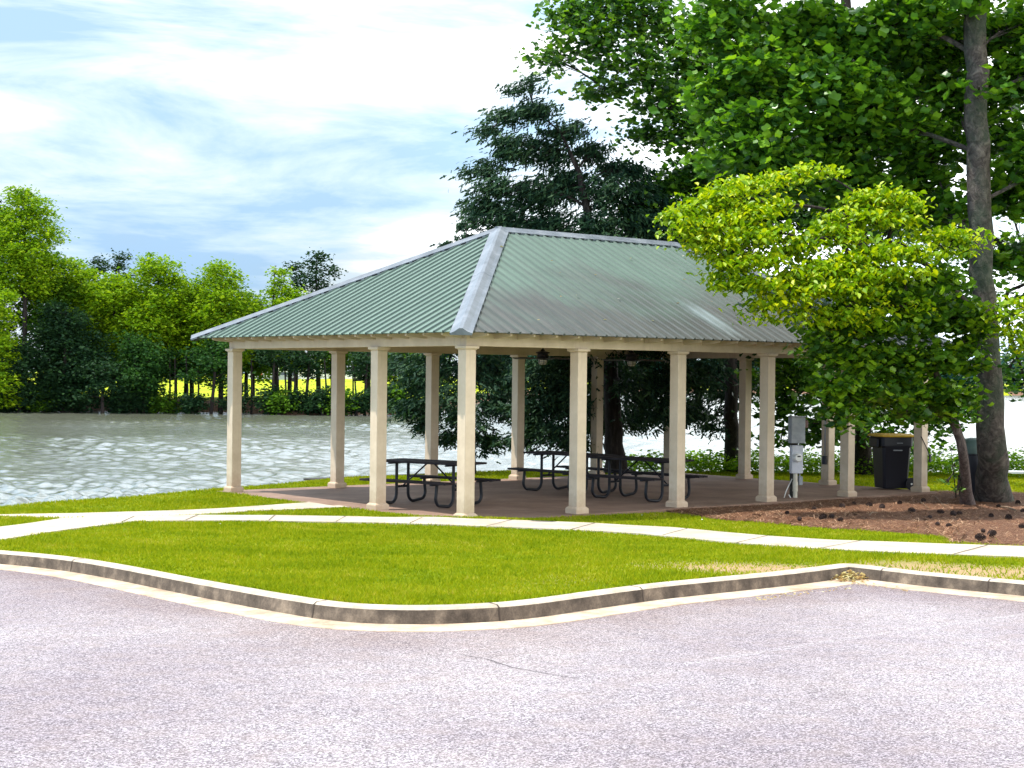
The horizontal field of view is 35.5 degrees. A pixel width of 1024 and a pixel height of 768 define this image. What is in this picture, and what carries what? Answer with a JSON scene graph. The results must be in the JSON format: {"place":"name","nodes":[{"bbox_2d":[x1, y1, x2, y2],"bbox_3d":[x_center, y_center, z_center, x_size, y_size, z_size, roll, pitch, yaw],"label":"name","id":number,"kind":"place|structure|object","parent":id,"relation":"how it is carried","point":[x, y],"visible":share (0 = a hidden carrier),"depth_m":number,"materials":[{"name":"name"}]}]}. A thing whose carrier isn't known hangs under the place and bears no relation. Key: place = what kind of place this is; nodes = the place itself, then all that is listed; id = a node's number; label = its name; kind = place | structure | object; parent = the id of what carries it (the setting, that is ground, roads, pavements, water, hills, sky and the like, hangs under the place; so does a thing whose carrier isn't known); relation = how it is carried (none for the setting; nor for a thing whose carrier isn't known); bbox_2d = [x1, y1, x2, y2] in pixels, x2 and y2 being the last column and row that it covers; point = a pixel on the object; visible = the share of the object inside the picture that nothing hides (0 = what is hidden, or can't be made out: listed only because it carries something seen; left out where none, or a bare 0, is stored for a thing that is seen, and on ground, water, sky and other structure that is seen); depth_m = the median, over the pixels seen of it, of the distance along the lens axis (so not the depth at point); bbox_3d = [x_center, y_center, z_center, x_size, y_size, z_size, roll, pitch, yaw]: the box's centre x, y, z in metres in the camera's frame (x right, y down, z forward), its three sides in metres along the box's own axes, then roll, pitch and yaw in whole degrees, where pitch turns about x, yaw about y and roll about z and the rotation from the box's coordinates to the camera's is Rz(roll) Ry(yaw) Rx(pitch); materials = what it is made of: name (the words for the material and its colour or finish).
{"place":"outdoors","nodes":[
{"label":"outdoors","id":0,"kind":"place"},
{"bbox_2d":[0,502,347,517],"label":"path","id":1,"kind":"structure","parent":0,"point":[289,506],"depth_m":25.79,"materials":[{"name":"concrete"}]},
{"bbox_2d":[270,372,300,381],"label":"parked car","id":2,"kind":"object","parent":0,"point":[281,376],"visible":0.29,"depth_m":239.17,"materials":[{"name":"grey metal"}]},
{"bbox_2d":[0,570,1023,767],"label":"road","id":3,"kind":"structure","parent":0,"point":[854,676],"depth_m":9.85,"materials":[{"name":"grey asphalt"}]},
{"bbox_2d":[0,550,1023,623],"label":"kerb","id":4,"kind":"structure","parent":3,"relation":"on","point":[393,614],"depth_m":14.76,"materials":[{"name":"concrete"}]},
{"bbox_2d":[0,564,1023,631],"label":"gutter","id":5,"kind":"object","parent":3,"relation":"on","point":[250,612],"visible":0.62,"depth_m":14.40,"materials":[{"name":"concrete"}]},
{"bbox_2d":[756,581,907,599],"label":"leaf litter","id":6,"kind":"object","parent":5,"relation":"on","point":[822,591],"visible":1,"depth_m":15.79,"materials":[{"name":"beige plant"}]},
{"bbox_2d":[830,569,868,581],"bbox_3d":[3.600,2.038,17.126,0.610,0.110,0.467,0,0,-40],"label":"leaf pile","id":7,"kind":"object","parent":5,"relation":"on","point":[848,575],"visible":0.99,"depth_m":17.10,"materials":[{"name":"beige plant"}]},
{"bbox_2d":[0,392,1023,505],"bbox_3d":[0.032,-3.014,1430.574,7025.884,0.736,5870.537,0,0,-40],"label":"lake","id":8,"kind":"structure","parent":0,"point":[49,456],"depth_m":79.62,"materials":[{"name":"liquid"}]},
{"bbox_2d":[303,473,424,480],"bbox_3d":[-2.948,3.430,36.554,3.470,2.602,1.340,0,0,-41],"label":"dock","id":9,"kind":"object","parent":8,"relation":"in","point":[306,479],"visible":0.07,"depth_m":35.90,"materials":[{"name":"brown wood"}]},
{"bbox_2d":[0,514,1023,557],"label":"sidewalk","id":10,"kind":"structure","parent":0,"point":[74,523],"depth_m":22.55,"materials":[{"name":"concrete"}]},
{"bbox_2d":[0,372,1023,604],"bbox_3d":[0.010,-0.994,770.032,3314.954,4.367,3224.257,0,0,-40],"label":"ground","id":11,"kind":"structure","parent":0,"point":[348,384],"depth_m":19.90,"materials":[{"name":"green plant"}]},
{"bbox_2d":[0,284,29,409],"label":"shore tree","id":12,"kind":"object","parent":11,"relation":"on","point":[6,340],"visible":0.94,"depth_m":142.71,"materials":[{"name":"green plant"}]},
{"bbox_2d":[0,196,29,352],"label":"shore tree","id":13,"kind":"object","parent":11,"relation":"on","point":[12,331],"visible":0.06,"depth_m":151.83,"materials":[{"name":"green plant"}]},
{"bbox_2d":[10,386,49,411],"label":"shore bush","id":14,"kind":"object","parent":11,"relation":"on","point":[29,406],"visible":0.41,"depth_m":145.63,"materials":[{"name":"green plant"}]},
{"bbox_2d":[0,341,63,412],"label":"shore tree","id":15,"kind":"object","parent":11,"relation":"on","point":[17,368],"visible":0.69,"depth_m":143.97,"materials":[{"name":"green plant"}]},
{"bbox_2d":[0,184,81,410],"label":"shore tree","id":16,"kind":"object","parent":11,"relation":"on","point":[21,257],"visible":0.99,"depth_m":147.81,"materials":[{"name":"green plant"}]},
{"bbox_2d":[21,383,64,412],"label":"shore bush","id":17,"kind":"object","parent":11,"relation":"on","point":[41,409],"visible":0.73,"depth_m":145.37,"materials":[{"name":"green plant"}]},
{"bbox_2d":[3,248,85,367],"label":"shore tree","id":18,"kind":"object","parent":11,"relation":"on","point":[31,310],"visible":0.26,"depth_m":151.73,"materials":[{"name":"green plant"}]},
{"bbox_2d":[34,382,72,411],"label":"shore bush","id":19,"kind":"object","parent":11,"relation":"on","point":[53,405],"visible":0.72,"depth_m":145.78,"materials":[{"name":"green plant"}]},
{"bbox_2d":[11,298,121,411],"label":"shore tree","id":20,"kind":"object","parent":11,"relation":"on","point":[59,338],"visible":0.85,"depth_m":145.80,"materials":[{"name":"green plant"}]},
{"bbox_2d":[45,381,92,411],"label":"shore bush","id":21,"kind":"object","parent":11,"relation":"on","point":[74,406],"visible":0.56,"depth_m":146.57,"materials":[{"name":"green plant"}]},
{"bbox_2d":[36,256,108,409],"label":"shore tree","id":22,"kind":"object","parent":11,"relation":"on","point":[87,271],"visible":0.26,"depth_m":153.46,"materials":[{"name":"green plant"}]},
{"bbox_2d":[38,273,107,391],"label":"shore tree","id":23,"kind":"object","parent":11,"relation":"on","point":[78,334],"visible":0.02,"depth_m":155.68,"materials":[{"name":"green plant"}]},
{"bbox_2d":[52,352,131,413],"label":"bush","id":24,"kind":"object","parent":11,"relation":"on","point":[94,384],"visible":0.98,"depth_m":144.18,"materials":[{"name":"green plant"}]},
{"bbox_2d":[56,266,147,411],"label":"shore tree","id":25,"kind":"object","parent":11,"relation":"on","point":[109,301],"visible":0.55,"depth_m":150.69,"materials":[{"name":"green plant"}]},
{"bbox_2d":[85,253,119,394],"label":"shore tree","id":26,"kind":"object","parent":11,"relation":"on","point":[102,262],"visible":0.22,"depth_m":159.84,"materials":[{"name":"green plant"}]},
{"bbox_2d":[99,391,140,412],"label":"shore bush","id":27,"kind":"object","parent":11,"relation":"on","point":[120,405],"visible":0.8,"depth_m":145.98,"materials":[{"name":"green plant"}]},
{"bbox_2d":[105,248,136,385],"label":"shore tree","id":28,"kind":"object","parent":11,"relation":"on","point":[122,266],"visible":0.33,"depth_m":160.64,"materials":[{"name":"green plant"}]},
{"bbox_2d":[102,285,163,385],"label":"shore tree","id":29,"kind":"object","parent":11,"relation":"on","point":[120,325],"depth_m":157.11,"materials":[{"name":"green plant"}]},
{"bbox_2d":[108,384,158,412],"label":"shore bush","id":30,"kind":"object","parent":11,"relation":"on","point":[135,402],"visible":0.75,"depth_m":146.31,"materials":[{"name":"green plant"}]},
{"bbox_2d":[128,384,160,412],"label":"shore bush","id":31,"kind":"object","parent":11,"relation":"on","point":[144,409],"visible":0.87,"depth_m":146.60,"materials":[{"name":"green plant"}]},
{"bbox_2d":[107,329,184,412],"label":"shore tree","id":32,"kind":"object","parent":11,"relation":"on","point":[135,350],"visible":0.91,"depth_m":146.13,"materials":[{"name":"green plant"}]},
{"bbox_2d":[106,250,196,409],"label":"shore tree","id":33,"kind":"object","parent":11,"relation":"on","point":[159,304],"visible":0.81,"depth_m":149.51,"materials":[{"name":"green plant"}]},
{"bbox_2d":[141,389,184,413],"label":"shore bush","id":34,"kind":"object","parent":11,"relation":"on","point":[163,403],"visible":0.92,"depth_m":146.89,"materials":[{"name":"green plant"}]},
{"bbox_2d":[168,358,170,412],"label":"bare stem","id":35,"kind":"object","parent":11,"relation":"on","point":[169,383],"visible":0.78,"depth_m":147.52,"materials":[{"name":"brown plant"}]},
{"bbox_2d":[172,359,175,412],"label":"bare stem","id":36,"kind":"object","parent":11,"relation":"on","point":[174,380],"visible":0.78,"depth_m":147.51,"materials":[{"name":"brown plant"}]},
{"bbox_2d":[154,346,203,406],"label":"shore tree","id":37,"kind":"object","parent":11,"relation":"on","point":[171,353],"visible":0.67,"depth_m":148.48,"materials":[{"name":"green plant"}]},
{"bbox_2d":[185,355,188,411],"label":"bare stem","id":38,"kind":"object","parent":11,"relation":"on","point":[186,377],"visible":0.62,"depth_m":147.51,"materials":[{"name":"brown plant"}]},
{"bbox_2d":[165,289,212,397],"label":"shore tree","id":39,"kind":"object","parent":11,"relation":"on","point":[185,388],"visible":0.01,"depth_m":157.83,"materials":[{"name":"green plant"}]},
{"bbox_2d":[169,386,214,413],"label":"shore bush","id":40,"kind":"object","parent":11,"relation":"on","point":[192,404],"visible":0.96,"depth_m":146.18,"materials":[{"name":"green plant"}]},
{"bbox_2d":[164,275,220,395],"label":"shore tree","id":41,"kind":"object","parent":11,"relation":"on","point":[191,295],"visible":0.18,"depth_m":152.97,"materials":[{"name":"green plant"}]},
{"bbox_2d":[173,338,255,413],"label":"shore tree","id":42,"kind":"object","parent":11,"relation":"on","point":[211,364],"visible":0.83,"depth_m":146.55,"materials":[{"name":"green plant"}]},
{"bbox_2d":[172,256,270,412],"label":"shore tree","id":43,"kind":"object","parent":11,"relation":"on","point":[219,297],"visible":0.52,"depth_m":149.55,"materials":[{"name":"green plant"}]},
{"bbox_2d":[215,380,259,413],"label":"shore bush","id":44,"kind":"object","parent":11,"relation":"on","point":[223,403],"visible":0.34,"depth_m":146.03,"materials":[{"name":"green plant"}]},
{"bbox_2d":[250,358,252,413],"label":"bare stem","id":45,"kind":"object","parent":11,"relation":"on","point":[251,410],"visible":0.78,"depth_m":147.51,"materials":[{"name":"brown plant"}]},
{"bbox_2d":[225,289,279,398],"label":"shore tree","id":46,"kind":"object","parent":11,"relation":"on","point":[257,368],"visible":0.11,"depth_m":155.89,"materials":[{"name":"green plant"}]},
{"bbox_2d":[230,306,287,395],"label":"shore tree","id":47,"kind":"object","parent":11,"relation":"on","point":[258,380],"visible":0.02,"depth_m":159.86,"materials":[{"name":"green plant"}]},
{"bbox_2d":[245,382,287,414],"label":"shore bush","id":48,"kind":"object","parent":11,"relation":"on","point":[265,392],"visible":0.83,"depth_m":146.14,"materials":[{"name":"green plant"}]},
{"bbox_2d":[245,349,303,413],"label":"shore tree","id":49,"kind":"object","parent":11,"relation":"on","point":[266,359],"visible":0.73,"depth_m":146.92,"materials":[{"name":"green plant"}]},
{"bbox_2d":[257,386,300,414],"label":"shore bush","id":50,"kind":"object","parent":11,"relation":"on","point":[276,408],"visible":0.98,"depth_m":145.58,"materials":[{"name":"green plant"}]},
{"bbox_2d":[259,265,304,387],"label":"shore tree","id":51,"kind":"object","parent":11,"relation":"on","point":[280,272],"visible":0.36,"depth_m":152.80,"materials":[{"name":"green plant"}]},
{"bbox_2d":[248,352,329,378],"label":"white building","id":52,"kind":"structure","parent":11,"relation":"on","point":[298,374],"depth_m":262.00,"materials":[{"name":"white"}]},
{"bbox_2d":[263,282,321,394],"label":"shore tree","id":53,"kind":"object","parent":11,"relation":"on","point":[290,294],"visible":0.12,"depth_m":151.70,"materials":[{"name":"green plant"}]},
{"bbox_2d":[274,385,317,413],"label":"shore bush","id":54,"kind":"object","parent":11,"relation":"on","point":[299,397],"visible":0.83,"depth_m":146.25,"materials":[{"name":"green plant"}]},
{"bbox_2d":[275,260,319,392],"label":"shore tree","id":55,"kind":"object","parent":11,"relation":"on","point":[295,279],"visible":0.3,"depth_m":159.76,"materials":[{"name":"green plant"}]},
{"bbox_2d":[277,350,331,394],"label":"shore tree","id":56,"kind":"object","parent":11,"relation":"on","point":[305,364],"visible":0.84,"depth_m":147.74,"materials":[{"name":"green plant"}]},
{"bbox_2d":[291,385,330,414],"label":"shore bush","id":57,"kind":"object","parent":11,"relation":"on","point":[320,395],"visible":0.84,"depth_m":145.34,"materials":[{"name":"green plant"}]},
{"bbox_2d":[294,388,329,414],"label":"shore bush","id":58,"kind":"object","parent":11,"relation":"on","point":[305,410],"visible":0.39,"depth_m":146.58,"materials":[{"name":"green plant"}]},
{"bbox_2d":[292,247,346,391],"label":"shore tree","id":59,"kind":"object","parent":11,"relation":"on","point":[334,269],"visible":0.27,"depth_m":157.56,"materials":[{"name":"green plant"}]},
{"bbox_2d":[300,351,359,382],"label":"shore tree","id":60,"kind":"object","parent":11,"relation":"on","point":[329,356],"visible":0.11,"depth_m":150.63,"materials":[{"name":"green plant"}]},
{"bbox_2d":[318,387,363,414],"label":"shore bush","id":61,"kind":"object","parent":11,"relation":"on","point":[327,410],"visible":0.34,"depth_m":145.30,"materials":[{"name":"green plant"}]},
{"bbox_2d":[350,365,353,414],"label":"bare stem","id":62,"kind":"object","parent":11,"relation":"on","point":[352,383],"visible":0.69,"depth_m":147.51,"materials":[{"name":"brown plant"}]},
{"bbox_2d":[345,391,369,415],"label":"shore bush","id":63,"kind":"object","parent":11,"relation":"on","point":[359,398],"visible":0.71,"depth_m":145.61,"materials":[{"name":"green plant"}]},
{"bbox_2d":[345,351,392,414],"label":"shore tree","id":64,"kind":"object","parent":11,"relation":"on","point":[363,359],"visible":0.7,"depth_m":147.48,"materials":[{"name":"green plant"}]},
{"bbox_2d":[357,383,390,414],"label":"shore bush","id":65,"kind":"object","parent":11,"relation":"on","point":[367,394],"visible":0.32,"depth_m":145.44,"materials":[{"name":"green plant"}]},
{"bbox_2d":[361,381,402,415],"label":"shore bush","id":66,"kind":"object","parent":11,"relation":"on","point":[390,388],"visible":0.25,"depth_m":145.46,"materials":[{"name":"green plant"}]},
{"bbox_2d":[370,352,415,386],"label":"shore tree","id":67,"kind":"object","parent":11,"relation":"on","point":[391,377],"visible":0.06,"depth_m":151.38,"materials":[{"name":"green plant"}]},
{"bbox_2d":[387,384,420,413],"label":"shore bush","id":68,"kind":"object","parent":11,"relation":"on","point":[393,391],"visible":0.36,"depth_m":145.61,"materials":[{"name":"green plant"}]},
{"bbox_2d":[394,353,453,387],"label":"shore tree","id":69,"kind":"object","parent":11,"relation":"on","point":[425,375],"visible":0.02,"depth_m":151.02,"materials":[{"name":"green plant"}]},
{"bbox_2d":[387,220,528,473],"bbox_3d":[-1.248,-0.809,36.913,3.871,6.003,2.904,1,0,-6],"label":"red cedar","id":70,"kind":"object","parent":11,"relation":"on","point":[415,380],"visible":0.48,"depth_m":36.58,"materials":[{"name":"green plant"}]},
{"bbox_2d":[191,226,951,516],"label":"pavilion","id":71,"kind":"structure","parent":11,"relation":"on","point":[467,299],"depth_m":28.39,"materials":[{"name":"beige paint"}]},
{"bbox_2d":[512,348,569,364],"bbox_3d":[0.551,-0.561,30.429,1.215,0.405,1.277,0,0,-40],"label":"ceiling fan","id":72,"kind":"object","parent":71,"relation":"hanging from","point":[542,356],"visible":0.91,"depth_m":30.37,"materials":[{"name":"black metal"}]},
{"bbox_2d":[602,350,663,366],"bbox_3d":[2.354,-0.548,31.936,1.215,0.405,1.277,0,0,-40],"label":"ceiling fan","id":73,"kind":"object","parent":71,"relation":"hanging from","point":[631,358],"visible":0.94,"depth_m":31.88,"materials":[{"name":"black metal"}]},
{"bbox_2d":[218,472,937,518],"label":"patio slab","id":74,"kind":"structure","parent":11,"relation":"on","point":[507,498],"depth_m":30.12,"materials":[{"name":"concrete"}]},
{"bbox_2d":[359,458,500,507],"bbox_3d":[-1.409,1.709,27.637,1.860,0.764,1.594,1,0,35],"label":"picnic table","id":75,"kind":"object","parent":74,"relation":"on","point":[446,463],"visible":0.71,"depth_m":27.60,"materials":[{"name":"black metal"}]},
{"bbox_2d":[507,451,632,493],"bbox_3d":[1.119,1.720,31.052,1.594,0.764,1.860,0,0,-43],"label":"picnic table","id":76,"kind":"object","parent":74,"relation":"on","point":[541,470],"visible":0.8,"depth_m":31.02,"materials":[{"name":"black metal"}]},
{"bbox_2d":[586,455,707,501],"bbox_3d":[2.371,1.741,29.414,1.860,0.764,1.594,1,0,43],"label":"picnic table","id":77,"kind":"object","parent":74,"relation":"on","point":[636,459],"visible":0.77,"depth_m":29.35,"materials":[{"name":"black metal"}]},
{"bbox_2d":[868,433,913,489],"bbox_3d":[7.836,1.589,32.986,0.838,1.143,0.780,1,0,-8],"label":"wheeled bin","id":78,"kind":"object","parent":74,"relation":"on","point":[891,452],"visible":0.91,"depth_m":32.68,"materials":[{"name":"black plastic"}]},
{"bbox_2d":[440,71,726,473],"bbox_3d":[2.035,-2.503,37.557,6.797,9.591,4.757,1,0,-17],"label":"red cedar","id":79,"kind":"object","parent":11,"relation":"on","point":[549,404],"visible":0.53,"depth_m":37.60,"materials":[{"name":"green plant"}]},
{"bbox_2d":[603,449,662,471],"bbox_3d":[3.188,1.893,39.360,1.863,0.610,2.320,1,0,14],"label":"hedge","id":80,"kind":"object","parent":11,"relation":"on","point":[641,464],"visible":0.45,"depth_m":39.13,"materials":[{"name":"green plant"}]},
{"bbox_2d":[685,447,737,472],"bbox_3d":[4.715,1.847,39.417,1.869,0.672,2.114,1,0,18],"label":"hedge","id":81,"kind":"object","parent":11,"relation":"on","point":[707,462],"visible":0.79,"depth_m":39.09,"materials":[{"name":"green plant"}]},
{"bbox_2d":[669,181,789,471],"bbox_3d":[4.990,-1.322,38.800,4.324,7.383,3.015,0,0,-40],"label":"red cedar","id":82,"kind":"object","parent":11,"relation":"on","point":[726,389],"visible":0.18,"depth_m":38.52,"materials":[{"name":"green plant"}]},
{"bbox_2d":[476,344,1023,388],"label":"wood","id":83,"kind":"object","parent":11,"relation":"on","point":[958,377],"depth_m":457.20,"materials":[{"name":"green plant"}]},
{"bbox_2d":[510,0,1017,474],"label":"sweetgum tree","id":84,"kind":"object","parent":11,"relation":"on","point":[574,17],"visible":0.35,"depth_m":37.45,"materials":[{"name":"green plant"}]},
{"bbox_2d":[725,447,868,473],"bbox_3d":[6.969,1.869,39.365,3.630,0.693,2.211,1,0,-3],"label":"hedge","id":85,"kind":"object","parent":11,"relation":"on","point":[813,464],"visible":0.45,"depth_m":39.01,"materials":[{"name":"green plant"}]},
{"bbox_2d":[666,489,1023,545],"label":"mulch bed","id":86,"kind":"object","parent":11,"relation":"on","point":[977,511],"visible":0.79,"depth_m":26.66,"materials":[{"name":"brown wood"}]},
{"bbox_2d":[784,416,807,497],"bbox_3d":[5.369,1.577,30.268,0.349,1.945,0.424,1,0,37],"label":"utility post","id":87,"kind":"object","parent":86,"relation":"on","point":[797,425],"visible":0.88,"depth_m":30.22,"materials":[{"name":"grey metal"}]},
{"bbox_2d":[645,160,1005,337],"bbox_3d":[6.712,-0.699,27.990,9.631,6.225,3.512,0,0,-35],"label":"dogwood tree","id":88,"kind":"object","parent":86,"relation":"on","point":[693,230],"visible":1,"depth_m":26.27,"materials":[{"name":"green plant"}]},
{"bbox_2d":[648,0,1023,502],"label":"tulip tree","id":89,"kind":"object","parent":86,"relation":"on","point":[931,49],"visible":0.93,"depth_m":30.13,"materials":[{"name":"green plant"}]},
{"bbox_2d":[781,260,1007,504],"bbox_3d":[6.901,0.137,27.508,5.161,4.585,2.262,0,0,-32],"label":"leaning tree","id":90,"kind":"object","parent":86,"relation":"on","point":[850,385],"visible":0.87,"depth_m":27.04,"materials":[{"name":"green plant"}]},
{"bbox_2d":[934,443,965,497],"bbox_3d":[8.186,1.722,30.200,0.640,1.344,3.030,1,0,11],"label":"sapling","id":91,"kind":"object","parent":86,"relation":"on","point":[957,487],"visible":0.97,"depth_m":28.89,"materials":[{"name":"green plant"}]},
{"bbox_2d":[959,438,978,495],"bbox_3d":[9.107,1.662,31.658,0.570,1.207,0.570,0,0,-40],"label":"litter bin","id":92,"kind":"object","parent":86,"relation":"on","point":[971,444],"visible":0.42,"depth_m":31.41,"materials":[{"name":"green plastic"}]},
{"bbox_2d":[975,533,985,540],"bbox_3d":[6.193,2.022,21.163,0.146,0.110,0.110,4,9,32],"label":"pine cone","id":93,"kind":"object","parent":86,"relation":"on","point":[979,537],"visible":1,"depth_m":21.15,"materials":[{"name":"brown plant"}]},
{"bbox_2d":[987,529,996,536],"bbox_3d":[6.556,2.038,21.871,0.144,0.109,0.109,-8,-6,-28],"label":"pine cone","id":94,"kind":"object","parent":86,"relation":"on","point":[991,533],"visible":1,"depth_m":21.84,"materials":[{"name":"brown plant"}]},
{"bbox_2d":[977,292,1023,359],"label":"dogwood tree","id":95,"kind":"object","parent":86,"relation":"on","point":[1004,304],"visible":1,"depth_m":26.97,"materials":[{"name":"green plant"}]},
{"bbox_2d":[857,447,958,475],"bbox_3d":[10.086,1.871,39.329,3.502,0.748,2.220,1,0,-2],"label":"hedge","id":96,"kind":"object","parent":11,"relation":"on","point":[938,463],"visible":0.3,"depth_m":38.81,"materials":[{"name":"green plant"}]},
{"bbox_2d":[970,8,1023,401],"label":"sweetgum tree","id":97,"kind":"object","parent":11,"relation":"on","point":[1008,373],"visible":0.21,"depth_m":37.78,"materials":[{"name":"green plant"}]},
{"bbox_2d":[1008,471,1023,473],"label":"bench","id":98,"kind":"object","parent":11,"relation":"on","point":[1016,472],"visible":0.75,"depth_m":35.30,"materials":[{"name":"white metal"}]},
{"bbox_2d":[1008,447,1023,476],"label":"hedge","id":99,"kind":"object","parent":11,"relation":"on","point":[1014,463],"visible":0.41,"depth_m":39.13,"materials":[{"name":"green plant"}]},
{"bbox_2d":[0,0,1023,379],"label":"sky","id":100,"kind":"structure","parent":0,"point":[254,135],"materials":[{"name":"white"}]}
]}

